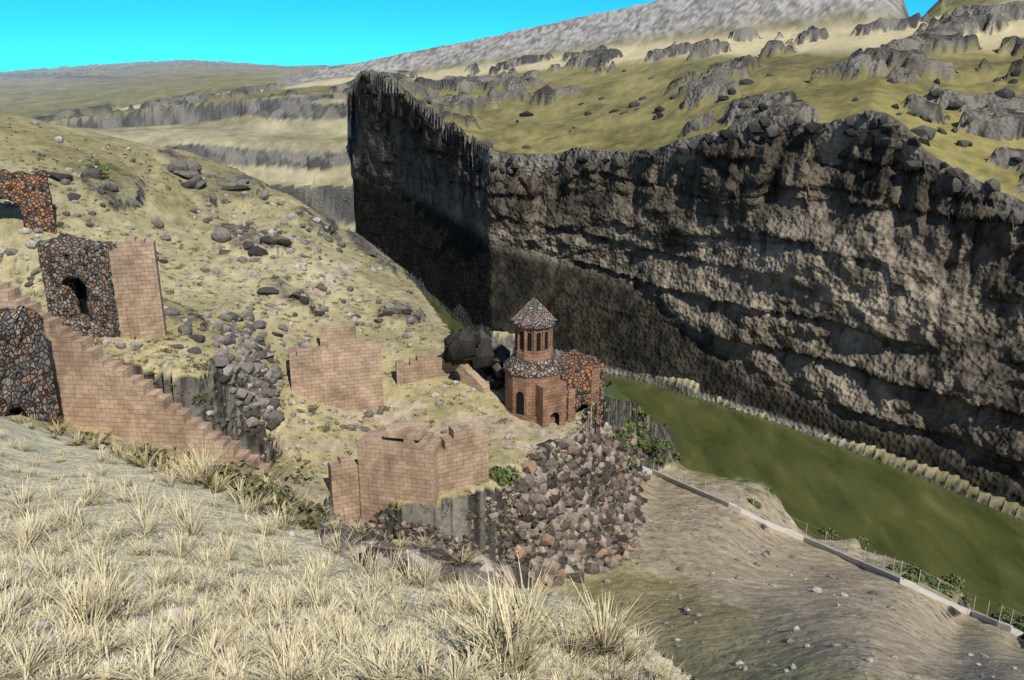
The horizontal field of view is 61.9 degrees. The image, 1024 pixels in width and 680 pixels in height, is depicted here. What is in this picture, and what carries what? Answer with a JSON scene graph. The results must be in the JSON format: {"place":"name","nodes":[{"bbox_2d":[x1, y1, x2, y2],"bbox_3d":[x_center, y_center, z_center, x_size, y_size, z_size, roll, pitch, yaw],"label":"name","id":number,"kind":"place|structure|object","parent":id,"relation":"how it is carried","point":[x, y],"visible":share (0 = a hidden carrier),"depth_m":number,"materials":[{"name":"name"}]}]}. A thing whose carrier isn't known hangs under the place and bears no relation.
{"place":"outdoors","nodes":[
{"label":"outdoors","id":0,"kind":"place"},
{"bbox_2d":[109,235,166,338],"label":"stone wall","id":1,"kind":"structure","parent":0,"point":[136,283],"depth_m":61.41,"materials":[{"name":"beige brick"}]},
{"bbox_2d":[0,0,937,71],"label":"sky","id":2,"kind":"structure","parent":0,"point":[35,34],"materials":[{"name":"blue"}]},
{"bbox_2d":[0,0,1023,679],"bbox_3d":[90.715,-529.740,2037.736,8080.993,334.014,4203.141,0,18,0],"label":"grassy hillside terrain","id":3,"kind":"structure","parent":0,"point":[282,134],"depth_m":103.92,"materials":[{"name":"green plant"}]},
{"bbox_2d":[0,169,56,232],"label":"ruined wall","id":4,"kind":"structure","parent":3,"relation":"on","point":[29,195],"depth_m":79.74,"materials":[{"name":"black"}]},
{"bbox_2d":[0,306,60,425],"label":"ruined wall","id":5,"kind":"structure","parent":3,"relation":"on","point":[27,387],"depth_m":49.02,"materials":[{"name":"black stone"}]},
{"bbox_2d":[37,233,120,337],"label":"ruined wall","id":6,"kind":"structure","parent":3,"relation":"on","point":[78,282],"depth_m":62.68,"materials":[{"name":"black stone"}]},
{"bbox_2d":[0,282,270,481],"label":"stepped wall","id":7,"kind":"structure","parent":3,"relation":"on","point":[95,388],"depth_m":53.79,"materials":[{"name":"beige brick"}]},
{"bbox_2d":[24,160,451,383],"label":"boulders","id":8,"kind":"object","parent":3,"relation":"on","point":[191,169],"visible":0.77,"depth_m":91.95,"materials":[{"name":"grey stone"}]},
{"bbox_2d":[212,311,284,431],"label":"bank rocks","id":9,"kind":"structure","parent":3,"relation":"on","point":[252,402],"depth_m":65.39,"materials":[{"name":"grey stone"}]},
{"bbox_2d":[0,136,612,554],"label":"dry olive shrubs","id":10,"kind":"object","parent":3,"relation":"on","point":[296,508],"visible":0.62,"depth_m":16.89,"materials":[{"name":"green plant"}]},
{"bbox_2d":[1,118,635,565],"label":"grass tussocks","id":11,"kind":"object","parent":3,"relation":"on","point":[143,458],"depth_m":61.00,"materials":[{"name":"plant"}]},
{"bbox_2d":[0,448,657,679],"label":"foreground stones","id":12,"kind":"object","parent":3,"relation":"on","point":[143,618],"visible":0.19,"depth_m":5.72,"materials":[{"name":"beige stone"}]},
{"bbox_2d":[288,337,383,411],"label":"terrace wall","id":13,"kind":"structure","parent":3,"relation":"on","point":[345,374],"depth_m":68.71,"materials":[{"name":"beige brick"}]},
{"bbox_2d":[319,321,355,345],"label":"terrace wall","id":14,"kind":"structure","parent":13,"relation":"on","point":[337,331],"depth_m":76.65,"materials":[{"name":"beige brick"}]},
{"bbox_2d":[0,429,697,679],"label":"grass tufts","id":15,"kind":"object","parent":3,"relation":"on","point":[31,538],"visible":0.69,"depth_m":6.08,"materials":[{"name":"beige plant"}]},
{"bbox_2d":[40,441,667,679],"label":"tall grass clumps","id":16,"kind":"object","parent":3,"relation":"on","point":[524,613],"visible":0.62,"depth_m":5.25,"materials":[{"name":"beige plant"}]},
{"bbox_2d":[328,420,488,525],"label":"ruined wall","id":17,"kind":"structure","parent":3,"relation":"on","point":[396,460],"depth_m":56.77,"materials":[{"name":"brown brick"}]},
{"bbox_2d":[395,353,489,392],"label":"terrace wall","id":18,"kind":"structure","parent":3,"relation":"on","point":[419,367],"depth_m":73.99,"materials":[{"name":"brown brick"}]},
{"bbox_2d":[443,325,510,389],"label":"boulders","id":19,"kind":"object","parent":3,"relation":"on","point":[473,347],"visible":0.94,"depth_m":73.80,"materials":[{"name":"grey stone"}]},
{"bbox_2d":[314,422,650,588],"bbox_3d":[-0.348,9.784,65.059,20.563,48.239,99.789,4,18,11],"label":"rock revetment","id":20,"kind":"object","parent":3,"relation":"on","point":[533,477],"visible":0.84,"depth_m":64.00,"materials":[{"name":"grey stone"}]},
{"bbox_2d":[321,461,634,564],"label":"revetment grass","id":21,"kind":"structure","parent":20,"relation":"on","point":[403,543],"depth_m":12.72,"materials":[{"name":"beige plant"}]},
{"bbox_2d":[0,117,1020,677],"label":"slope stones","id":22,"kind":"object","parent":3,"relation":"on","point":[308,345],"visible":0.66,"depth_m":77.84,"materials":[{"name":"grey stone"}]},
{"bbox_2d":[504,297,563,422],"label":"domed chapel","id":23,"kind":"object","parent":3,"relation":"on","point":[531,361],"visible":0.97,"depth_m":69.22,"materials":[{"name":"brown brick"}]},
{"bbox_2d":[535,379,566,426],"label":"chapel porch","id":24,"kind":"object","parent":23,"relation":"attached to","point":[550,398],"visible":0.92,"depth_m":69.11,"materials":[{"name":"brown brick"}]},
{"bbox_2d":[84,167,1023,638],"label":"green shrubs","id":25,"kind":"object","parent":3,"relation":"on","point":[504,477],"visible":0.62,"depth_m":90.45,"materials":[{"name":"green plant"}]},
{"bbox_2d":[558,351,604,424],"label":"ruined chapel","id":26,"kind":"object","parent":3,"relation":"on","point":[575,373],"visible":0.49,"depth_m":71.78,"materials":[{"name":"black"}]},
{"bbox_2d":[567,369,599,422],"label":"wall pillars","id":27,"kind":"structure","parent":26,"relation":"attached to","point":[595,377],"depth_m":71.75,"materials":[{"name":"brown brick"}]},
{"bbox_2d":[349,74,1023,506],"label":"cliff","id":28,"kind":"structure","parent":3,"relation":"attached to","point":[867,292],"depth_m":138.79,"materials":[{"name":"grey stone"}]},
{"bbox_2d":[425,69,1023,223],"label":"rock outcrops","id":29,"kind":"object","parent":3,"relation":"on","point":[925,133],"visible":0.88,"depth_m":137.94,"materials":[{"name":"grey stone"}]},
{"bbox_2d":[642,466,1023,638],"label":"fence kerb","id":30,"kind":"structure","parent":3,"relation":"on","point":[907,583],"depth_m":93.09,"materials":[{"name":"grey concrete"}]},
{"bbox_2d":[647,460,1018,627],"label":"wire fence posts","id":31,"kind":"object","parent":3,"relation":"on","point":[845,545],"visible":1,"depth_m":89.60,"materials":[{"name":"silver metal"}]},
{"bbox_2d":[423,292,1023,617],"bbox_3d":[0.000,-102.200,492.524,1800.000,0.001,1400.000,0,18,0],"label":"river water","id":32,"kind":"structure","parent":0,"point":[927,527],"depth_m":114.03,"materials":[{"name":"green liquid"}]}
]}

